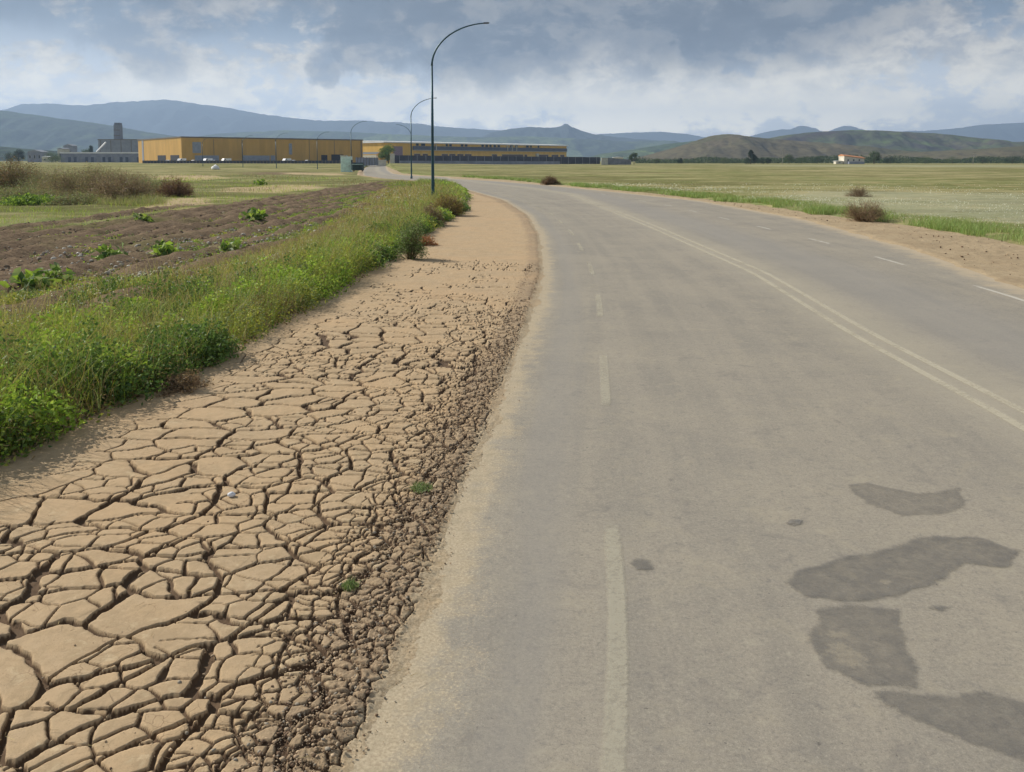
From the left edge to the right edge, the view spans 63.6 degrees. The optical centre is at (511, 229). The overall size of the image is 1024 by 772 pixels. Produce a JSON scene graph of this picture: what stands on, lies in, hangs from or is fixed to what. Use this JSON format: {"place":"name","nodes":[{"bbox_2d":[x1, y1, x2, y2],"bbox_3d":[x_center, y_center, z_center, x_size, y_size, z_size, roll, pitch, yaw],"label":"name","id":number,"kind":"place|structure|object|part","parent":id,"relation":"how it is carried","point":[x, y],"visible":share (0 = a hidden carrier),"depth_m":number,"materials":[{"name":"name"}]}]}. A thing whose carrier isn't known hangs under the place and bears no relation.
{"place":"outdoors","nodes":[
{"label":"outdoors","id":0,"kind":"place"},
{"bbox_2d":[0,146,57,160],"bbox_3d":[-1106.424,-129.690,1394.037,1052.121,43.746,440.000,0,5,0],"label":"hill","id":1,"kind":"structure","parent":0,"point":[3,150],"depth_m":1307.24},
{"bbox_2d":[0,110,176,151],"bbox_3d":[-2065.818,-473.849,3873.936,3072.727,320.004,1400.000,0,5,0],"label":"hill","id":2,"kind":"structure","parent":0,"point":[27,131],"depth_m":3636.09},
{"bbox_2d":[1,99,501,136],"bbox_3d":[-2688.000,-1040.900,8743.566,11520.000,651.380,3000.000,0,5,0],"label":"mountain","id":3,"kind":"structure","parent":0,"point":[172,117],"depth_m":8201.97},
{"bbox_2d":[0,279,532,771],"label":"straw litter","id":4,"kind":"object","parent":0,"point":[250,533],"visible":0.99,"depth_m":5.20,"materials":[{"name":"plant"}]},
{"bbox_2d":[0,167,544,771],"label":"dirt shoulder","id":5,"kind":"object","parent":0,"point":[262,417],"visible":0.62,"depth_m":5.58},
{"bbox_2d":[156,365,214,397],"bbox_3d":[-3.562,1.633,8.905,0.491,0.303,0.637,2,5,18],"label":"dry tuft","id":6,"kind":"object","parent":5,"relation":"on","point":[190,382],"visible":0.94,"depth_m":8.88,"materials":[{"name":"brown plant"}]},
{"bbox_2d":[227,492,235,496],"bbox_3d":[-2.066,1.951,6.084,0.056,0.034,0.045,7,5,-36],"label":"stone","id":7,"kind":"object","parent":5,"relation":"on","point":[231,494],"visible":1,"depth_m":6.07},
{"bbox_2d":[0,265,546,771],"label":"dirt clods","id":8,"kind":"object","parent":5,"relation":"on","point":[308,739],"visible":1,"depth_m":4.46,"materials":[{"name":"soil"}]},
{"bbox_2d":[339,575,361,591],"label":"grass tuft","id":9,"kind":"object","parent":5,"relation":"on","point":[348,584],"visible":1,"depth_m":4.78,"materials":[{"name":"green plant"}]},
{"bbox_2d":[390,218,432,259],"bbox_3d":[-2.590,0.206,20.623,1.367,1.188,1.128,-2,5,-25],"label":"shrub","id":10,"kind":"object","parent":5,"relation":"on","point":[411,247],"visible":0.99,"depth_m":20.57,"materials":[{"name":"green plant"}]},
{"bbox_2d":[406,480,432,493],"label":"grass tuft","id":11,"kind":"object","parent":5,"relation":"on","point":[418,488],"visible":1,"depth_m":6.20,"materials":[{"name":"green plant"}]},
{"bbox_2d":[198,130,677,156],"bbox_3d":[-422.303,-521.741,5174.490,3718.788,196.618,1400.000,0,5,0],"label":"hill","id":12,"kind":"structure","parent":0,"point":[576,147],"depth_m":4927.26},
{"bbox_2d":[0,161,1023,435],"bbox_3d":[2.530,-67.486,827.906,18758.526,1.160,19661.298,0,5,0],"label":"ground","id":13,"kind":"structure","parent":0,"point":[940,181],"depth_m":55.45,"materials":[{"name":"plant"}]},
{"bbox_2d":[3,151,18,160],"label":"round tree","id":14,"kind":"object","parent":13,"relation":"on","point":[10,156],"visible":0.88,"depth_m":551.71,"materials":[{"name":"green plant"}]},
{"bbox_2d":[13,149,25,160],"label":"round tree","id":15,"kind":"object","parent":13,"relation":"on","point":[20,152],"visible":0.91,"depth_m":557.82,"materials":[{"name":"green plant"}]},
{"bbox_2d":[0,152,50,188],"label":"shrub","id":16,"kind":"object","parent":13,"relation":"on","point":[6,178],"visible":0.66,"depth_m":63.86,"materials":[{"name":"brown plant"}]},
{"bbox_2d":[0,182,58,199],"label":"shrub","id":17,"kind":"object","parent":13,"relation":"on","point":[8,191],"visible":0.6,"depth_m":50.10,"materials":[{"name":"green plant"}]},
{"bbox_2d":[0,267,62,290],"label":"leafy weed","id":18,"kind":"object","parent":13,"relation":"on","point":[27,277],"visible":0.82,"depth_m":15.24,"materials":[{"name":"green plant"}]},
{"bbox_2d":[0,192,63,205],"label":"shrub","id":19,"kind":"object","parent":13,"relation":"on","point":[29,199],"visible":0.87,"depth_m":44.46,"materials":[{"name":"green plant"}]},
{"bbox_2d":[27,150,47,161],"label":"house","id":20,"kind":"structure","parent":13,"relation":"on","point":[36,155],"depth_m":617.61,"materials":[{"name":"grey metal"}]},
{"bbox_2d":[12,169,72,191],"bbox_3d":[-35.264,-3.717,62.638,4.788,1.997,7.135,-4,6,-42],"label":"shrub","id":21,"kind":"object","parent":13,"relation":"on","point":[32,183],"visible":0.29,"depth_m":61.84,"materials":[{"name":"brown plant"}]},
{"bbox_2d":[42,156,54,161],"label":"house","id":22,"kind":"structure","parent":13,"relation":"on","point":[44,158],"depth_m":587.90,"materials":[{"name":"beige paint"}]},
{"bbox_2d":[42,151,60,161],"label":"round tree","id":23,"kind":"object","parent":13,"relation":"on","point":[48,154],"visible":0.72,"depth_m":556.88,"materials":[{"name":"green plant"}]},
{"bbox_2d":[32,262,77,282],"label":"leafy weed","id":24,"kind":"object","parent":13,"relation":"on","point":[54,271],"visible":0.56,"depth_m":16.14,"materials":[{"name":"green plant"}]},
{"bbox_2d":[48,155,63,161],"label":"round tree","id":25,"kind":"object","parent":13,"relation":"on","point":[53,159],"visible":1,"depth_m":526.50,"materials":[{"name":"green plant"}]},
{"bbox_2d":[34,163,85,181],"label":"shrub","id":26,"kind":"object","parent":13,"relation":"on","point":[55,172],"visible":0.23,"depth_m":79.58,"materials":[{"name":"brown plant"}]},
{"bbox_2d":[57,148,69,161],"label":"house","id":27,"kind":"structure","parent":13,"relation":"on","point":[59,150],"depth_m":597.66,"materials":[{"name":"concrete"}]},
{"bbox_2d":[63,144,76,151],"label":"house","id":28,"kind":"structure","parent":13,"relation":"on","point":[72,147],"depth_m":796.50,"materials":[{"name":"grey metal"}]},
{"bbox_2d":[41,191,99,205],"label":"shrub","id":29,"kind":"object","parent":13,"relation":"on","point":[66,200],"visible":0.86,"depth_m":44.48,"materials":[{"name":"green plant"}]},
{"bbox_2d":[32,162,131,195],"bbox_3d":[-29.786,-3.524,56.956,6.589,2.559,9.245,0,5,0],"label":"shrub","id":30,"kind":"object","parent":13,"relation":"on","point":[69,183],"visible":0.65,"depth_m":56.61,"materials":[{"name":"brown plant"}]},
{"bbox_2d":[0,176,171,205],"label":"dry grass","id":31,"kind":"structure","parent":13,"relation":"on","point":[149,201],"depth_m":45.60,"materials":[{"name":"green plant"}]},
{"bbox_2d":[60,152,138,161],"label":"long shed","id":32,"kind":"structure","parent":13,"relation":"on","point":[100,156],"depth_m":557.83,"materials":[{"name":"concrete"}]},
{"bbox_2d":[96,142,105,151],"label":"conveyor","id":33,"kind":"object","parent":13,"relation":"on","point":[104,143],"visible":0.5,"depth_m":596.88,"materials":[{"name":"grey metal"}]},
{"bbox_2d":[74,161,137,187],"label":"shrub","id":34,"kind":"object","parent":13,"relation":"on","point":[104,171],"visible":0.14,"depth_m":71.05,"materials":[{"name":"brown plant"}]},
{"bbox_2d":[91,242,129,259],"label":"leafy weed","id":35,"kind":"object","parent":13,"relation":"on","point":[107,252],"visible":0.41,"depth_m":19.59,"materials":[{"name":"green plant"}]},
{"bbox_2d":[97,139,137,151],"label":"factory hall","id":36,"kind":"structure","parent":13,"relation":"on","point":[121,145],"depth_m":636.82,"materials":[{"name":"grey metal"}]},
{"bbox_2d":[113,123,122,138],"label":"silo tower","id":37,"kind":"structure","parent":36,"relation":"on","point":[118,130],"depth_m":650.96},
{"bbox_2d":[78,168,160,200],"bbox_3d":[-23.799,-2.764,50.352,4.294,2.145,6.246,0,5,0],"label":"shrub","id":38,"kind":"object","parent":13,"relation":"on","point":[129,190],"visible":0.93,"depth_m":49.86,"materials":[{"name":"brown plant"}]},
{"bbox_2d":[116,173,167,192],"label":"shrub","id":39,"kind":"object","parent":13,"relation":"on","point":[154,185],"visible":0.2,"depth_m":57.35,"materials":[{"name":"brown plant"}]},
{"bbox_2d":[133,213,153,221],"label":"leafy weed","id":40,"kind":"object","parent":13,"relation":"on","point":[145,217],"visible":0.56,"depth_m":31.27,"materials":[{"name":"green plant"}]},
{"bbox_2d":[4,218,318,282],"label":"pale stones","id":41,"kind":"object","parent":13,"relation":"on","point":[115,266],"visible":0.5,"depth_m":20.42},
{"bbox_2d":[149,239,179,255],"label":"leafy weed","id":42,"kind":"object","parent":13,"relation":"on","point":[168,248],"visible":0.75,"depth_m":20.57,"materials":[{"name":"green plant"}]},
{"bbox_2d":[151,169,197,196],"bbox_3d":[-21.980,-2.964,53.769,2.651,1.982,3.293,2,5,24],"label":"shrub","id":43,"kind":"object","parent":13,"relation":"on","point":[173,189],"visible":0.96,"depth_m":53.32,"materials":[{"name":"brown plant"}]},
{"bbox_2d":[0,195,358,320],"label":"soil clods","id":44,"kind":"object","parent":13,"relation":"on","point":[136,260],"visible":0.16,"depth_m":24.21,"materials":[{"name":"soil"}]},
{"bbox_2d":[0,173,372,233],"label":"meadow grass","id":45,"kind":"structure","parent":13,"relation":"on","point":[196,181],"depth_m":65.32,"materials":[{"name":"green plant"}]},
{"bbox_2d":[218,239,244,251],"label":"leafy weed","id":46,"kind":"object","parent":13,"relation":"on","point":[223,247],"visible":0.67,"depth_m":21.41,"materials":[{"name":"green plant"}]},
{"bbox_2d":[0,182,463,407],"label":"field weeds","id":47,"kind":"object","parent":13,"relation":"on","point":[26,294],"visible":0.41,"depth_m":16.81,"materials":[{"name":"green plant"}]},
{"bbox_2d":[0,178,473,465],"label":"roadside weeds","id":48,"kind":"object","parent":13,"relation":"on","point":[102,381],"visible":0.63,"depth_m":10.61,"materials":[{"name":"green plant"}]},
{"bbox_2d":[142,160,340,163],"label":"metal fence","id":49,"kind":"object","parent":13,"relation":"on","point":[253,161],"visible":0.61,"depth_m":362.67,"materials":[{"name":"metal"}]},
{"bbox_2d":[137,136,362,162],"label":"warehouse","id":50,"kind":"structure","parent":13,"relation":"on","point":[188,148],"depth_m":425.39,"materials":[{"name":"metal"}]},
{"bbox_2d":[195,155,218,160],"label":"shutter door","id":51,"kind":"structure","parent":50,"relation":"in","point":[197,157],"depth_m":405.09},
{"bbox_2d":[243,155,269,160],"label":"shutter door","id":52,"kind":"structure","parent":50,"relation":"in","point":[245,157],"depth_m":421.02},
{"bbox_2d":[238,207,267,221],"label":"leafy weed","id":53,"kind":"object","parent":13,"relation":"on","point":[256,214],"visible":0.88,"depth_m":32.50,"materials":[{"name":"green plant"}]},
{"bbox_2d":[253,179,266,184],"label":"leafy weed","id":54,"kind":"object","parent":13,"relation":"on","point":[260,182],"visible":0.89,"depth_m":79.43,"materials":[{"name":"green plant"}]},
{"bbox_2d":[340,155,352,171],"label":"utility cabinet","id":55,"kind":"object","parent":13,"relation":"on","point":[346,163],"visible":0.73,"depth_m":163.76,"materials":[{"name":"metal"}]},
{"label":"door","id":56,"kind":"part","parent":55,"relation":"part of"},
{"bbox_2d":[351,160,364,171],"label":"dumpster","id":57,"kind":"object","parent":13,"relation":"on","point":[357,166],"visible":1,"depth_m":161.78,"materials":[{"name":"green paint"}]},
{"bbox_2d":[356,157,377,165],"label":"metal fence","id":58,"kind":"object","parent":13,"relation":"on","point":[369,161],"visible":0.86,"depth_m":320.03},
{"bbox_2d":[376,160,385,165],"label":"wall","id":59,"kind":"structure","parent":13,"relation":"on","point":[381,162],"depth_m":350.89,"materials":[{"name":"concrete"}]},
{"bbox_2d":[378,144,395,163],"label":"round tree","id":60,"kind":"object","parent":13,"relation":"on","point":[386,151],"visible":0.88,"depth_m":391.75,"materials":[{"name":"green plant"}]},
{"bbox_2d":[390,154,394,162],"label":"gate pillar","id":61,"kind":"structure","parent":13,"relation":"on","point":[392,158],"depth_m":381.69,"materials":[{"name":"concrete"}]},
{"bbox_2d":[410,98,430,178],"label":"street lamp","id":62,"kind":"object","parent":13,"relation":"on","point":[411,176],"visible":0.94,"depth_m":110.32,"materials":[{"name":"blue metal"}]},
{"bbox_2d":[413,234,437,245],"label":"dry tuft","id":63,"kind":"object","parent":13,"relation":"on","point":[426,238],"visible":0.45,"depth_m":23.96,"materials":[{"name":"brown plant"}]},
{"bbox_2d":[420,203,447,225],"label":"shrub","id":64,"kind":"object","parent":13,"relation":"on","point":[439,217],"visible":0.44,"depth_m":31.24,"materials":[{"name":"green plant"}]},
{"bbox_2d":[423,189,465,215],"bbox_3d":[-2.970,-1.188,37.017,1.985,1.232,1.870,0,5,0],"label":"shrub","id":65,"kind":"object","parent":13,"relation":"on","point":[454,206],"visible":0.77,"depth_m":36.65,"materials":[{"name":"brown plant"}]},
{"bbox_2d":[431,22,488,194],"bbox_3d":[-3.181,-6.978,50.292,3.654,11.091,0.292,0,5,0],"label":"street lamp","id":66,"kind":"object","parent":13,"relation":"on","point":[432,152],"visible":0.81,"depth_m":50.25,"materials":[{"name":"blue metal"}]},
{"bbox_2d":[363,140,567,162],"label":"office building","id":67,"kind":"structure","parent":13,"relation":"on","point":[371,149],"depth_m":569.51,"materials":[{"name":"concrete"}]},
{"bbox_2d":[502,154,522,155],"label":"window","id":68,"kind":"structure","parent":67,"relation":"in","point":[502,154],"depth_m":605.15,"materials":[{"name":"glass"}]},
{"bbox_2d":[400,161,559,163],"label":"perimeter wall","id":69,"kind":"structure","parent":13,"relation":"on","point":[495,162],"depth_m":395.34,"materials":[{"name":"concrete"}]},
{"bbox_2d":[395,155,599,163],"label":"perimeter wall","id":70,"kind":"structure","parent":13,"relation":"on","point":[565,160],"depth_m":409.92,"materials":[{"name":"concrete"}]},
{"bbox_2d":[601,158,607,164],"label":"gate pillar","id":71,"kind":"structure","parent":13,"relation":"on","point":[604,161],"depth_m":435.98,"materials":[{"name":"concrete"}]},
{"bbox_2d":[608,158,630,164],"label":"concrete wall","id":72,"kind":"structure","parent":13,"relation":"on","point":[614,161],"depth_m":442.16,"materials":[{"name":"concrete"}]},
{"bbox_2d":[627,152,639,162],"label":"round tree","id":73,"kind":"object","parent":13,"relation":"on","point":[633,154],"visible":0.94,"depth_m":467.10,"materials":[{"name":"green plant"}]},
{"bbox_2d":[718,157,729,163],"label":"tree","id":74,"kind":"object","parent":13,"relation":"on","point":[725,159],"visible":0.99,"depth_m":538.45,"materials":[{"name":"green plant"}]},
{"bbox_2d":[462,175,1023,243],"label":"verge grass","id":75,"kind":"structure","parent":13,"relation":"on","point":[967,227],"depth_m":38.80,"materials":[{"name":"green plant"}]},
{"bbox_2d":[744,150,758,163],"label":"cone tree","id":76,"kind":"object","parent":13,"relation":"on","point":[752,155],"visible":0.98,"depth_m":496.67,"materials":[{"name":"green plant"}]},
{"bbox_2d":[784,154,793,162],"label":"tree","id":77,"kind":"object","parent":13,"relation":"on","point":[788,158],"visible":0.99,"depth_m":547.20,"materials":[{"name":"green plant"}]},
{"bbox_2d":[796,157,808,163],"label":"tree","id":78,"kind":"object","parent":13,"relation":"on","point":[801,158],"visible":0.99,"depth_m":542.44,"materials":[{"name":"green plant"}]},
{"bbox_2d":[811,156,824,163],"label":"tree","id":79,"kind":"object","parent":13,"relation":"on","point":[814,158],"visible":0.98,"depth_m":536.16,"materials":[{"name":"green plant"}]},
{"bbox_2d":[635,154,1023,162],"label":"hedgerow","id":80,"kind":"object","parent":13,"relation":"on","point":[702,159],"visible":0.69,"depth_m":630.75,"materials":[{"name":"green plant"}]},
{"bbox_2d":[838,154,864,163],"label":"farmhouse","id":81,"kind":"object","parent":13,"relation":"on","point":[848,159],"visible":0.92,"depth_m":518.15,"materials":[{"name":"beige paint"}]},
{"bbox_2d":[845,184,872,196],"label":"shrub","id":82,"kind":"object","parent":13,"relation":"on","point":[859,193],"visible":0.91,"depth_m":53.59,"materials":[{"name":"brown plant"}]},
{"bbox_2d":[868,150,881,161],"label":"round tree","id":83,"kind":"object","parent":13,"relation":"on","point":[873,155],"visible":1,"depth_m":541.83,"materials":[{"name":"green plant"}]},
{"bbox_2d":[883,156,895,163],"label":"round tree","id":84,"kind":"object","parent":13,"relation":"on","point":[890,159],"visible":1,"depth_m":537.09,"materials":[{"name":"green plant"}]},
{"bbox_2d":[915,156,934,163],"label":"tree","id":85,"kind":"object","parent":13,"relation":"on","point":[927,159],"visible":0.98,"depth_m":557.57,"materials":[{"name":"green plant"}]},
{"bbox_2d":[942,156,960,163],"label":"tree","id":86,"kind":"object","parent":13,"relation":"on","point":[950,160],"visible":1,"depth_m":578.17,"materials":[{"name":"green plant"}]},
{"bbox_2d":[977,156,990,163],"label":"tree","id":87,"kind":"object","parent":13,"relation":"on","point":[980,160],"visible":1,"depth_m":558.11,"materials":[{"name":"green plant"}]},
{"bbox_2d":[1003,155,1018,163],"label":"tree","id":88,"kind":"object","parent":13,"relation":"on","point":[1012,160],"visible":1,"depth_m":557.46,"materials":[{"name":"green plant"}]},
{"bbox_2d":[0,0,1023,136],"label":"sky","id":89,"kind":"structure","parent":0,"point":[703,68],"materials":[{"name":"grey"}]},
{"bbox_2d":[483,124,656,141],"bbox_3d":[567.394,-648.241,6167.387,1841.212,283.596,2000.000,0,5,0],"label":"mountain","id":90,"kind":"structure","parent":0,"point":[565,131],"depth_m":5967.51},
{"bbox_2d":[591,141,692,160],"bbox_3d":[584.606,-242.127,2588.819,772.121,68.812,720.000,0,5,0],"label":"hill","id":91,"kind":"structure","parent":0,"point":[645,151],"depth_m":2434.44,"materials":[{"name":"plant"}]},
{"bbox_2d":[350,165,1023,771],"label":"road","id":92,"kind":"structure","parent":0,"point":[720,439],"depth_m":5.77,"materials":[{"name":"asphalt"}]},
{"bbox_2d":[503,195,626,771],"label":"edge line marking","id":93,"kind":"object","parent":92,"relation":"on","point":[617,618],"visible":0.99,"depth_m":4.42,"materials":[{"name":"white paint"}]},
{"bbox_2d":[632,559,650,568],"bbox_3d":[0.807,2.076,5.101,0.440,0.001,0.432,0,5,0],"label":"asphalt patch","id":94,"kind":"object","parent":92,"relation":"on","point":[642,562],"visible":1,"depth_m":5.11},
{"bbox_2d":[487,183,1023,430],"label":"line marking","id":95,"kind":"object","parent":92,"relation":"on","point":[981,404],"visible":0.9,"depth_m":10.41,"materials":[{"name":"white paint"}]},
{"bbox_2d":[490,183,1023,412],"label":"line marking","id":96,"kind":"object","parent":92,"relation":"on","point":[963,380],"visible":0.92,"depth_m":11.58,"materials":[{"name":"white paint"}]},
{"bbox_2d":[787,519,801,525],"bbox_3d":[1.959,2.026,5.698,0.431,0.001,0.418,0,5,0],"label":"asphalt patch","id":97,"kind":"object","parent":92,"relation":"on","point":[795,521],"visible":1,"depth_m":5.71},
{"bbox_2d":[604,194,1023,300],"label":"edge line marking","id":98,"kind":"object","parent":92,"relation":"on","point":[902,264],"visible":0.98,"depth_m":16.14,"materials":[{"name":"white paint"}]},
{"bbox_2d":[814,606,913,685],"bbox_3d":[1.860,2.143,4.306,0.915,0.001,1.045,0,5,0],"label":"asphalt patch","id":99,"kind":"object","parent":92,"relation":"on","point":[908,674],"visible":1,"depth_m":4.19,"materials":[{"name":"asphalt"}]},
{"bbox_2d":[790,536,1015,599],"bbox_3d":[2.465,2.076,5.096,1.958,0.001,1.120,0,5,0],"label":"asphalt patch","id":100,"kind":"object","parent":92,"relation":"on","point":[891,592],"visible":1,"depth_m":5.09,"materials":[{"name":"asphalt"}]},
{"bbox_2d":[880,692,1023,728],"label":"asphalt patch","id":101,"kind":"object","parent":92,"relation":"on","point":[947,699],"visible":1,"depth_m":3.83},
{"bbox_2d":[386,166,1023,288],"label":"dirt verge","id":102,"kind":"structure","parent":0,"point":[1002,269],"depth_m":25.28,"materials":[{"name":"soil"}]},
{"bbox_2d":[540,175,560,184],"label":"shrub","id":103,"kind":"object","parent":102,"relation":"on","point":[550,180],"visible":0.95,"depth_m":82.46,"materials":[{"name":"brown plant"}]},
{"bbox_2d":[840,195,888,221],"bbox_3d":[14.231,-0.827,33.385,2.024,1.120,2.609,0,5,0],"label":"shrub","id":104,"kind":"object","parent":102,"relation":"on","point":[866,214],"visible":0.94,"depth_m":33.15,"materials":[{"name":"brown plant"}]},
{"bbox_2d":[632,134,917,160],"bbox_3d":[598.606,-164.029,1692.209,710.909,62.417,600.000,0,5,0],"label":"hill","id":105,"kind":"structure","parent":0,"point":[733,146],"depth_m":1558.24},
{"bbox_2d":[589,183,1023,230],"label":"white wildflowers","id":106,"kind":"object","parent":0,"point":[826,197],"visible":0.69,"depth_m":58.08,"materials":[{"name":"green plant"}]},
{"bbox_2d":[596,123,1023,141],"bbox_3d":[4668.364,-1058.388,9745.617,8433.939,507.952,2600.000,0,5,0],"label":"mountain","id":107,"kind":"structure","parent":0,"point":[1012,132],"depth_m":9326.03,"materials":[{"name":"stone"}]},
{"bbox_2d":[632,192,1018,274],"bbox_3d":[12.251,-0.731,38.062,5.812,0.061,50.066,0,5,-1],"label":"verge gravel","id":108,"kind":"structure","parent":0,"point":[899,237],"depth_m":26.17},
{"bbox_2d":[770,130,1023,151],"bbox_3d":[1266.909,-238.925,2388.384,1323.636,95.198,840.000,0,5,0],"label":"hill","id":109,"kind":"structure","parent":0,"point":[911,141],"depth_m":2208.99,"materials":[{"name":"plant"}]},
{"bbox_2d":[865,146,1023,161],"bbox_3d":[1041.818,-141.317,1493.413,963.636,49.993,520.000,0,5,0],"label":"hill","id":110,"kind":"structure","parent":0,"point":[1005,152],"depth_m":1395.22,"materials":[{"name":"plant"}]}
]}

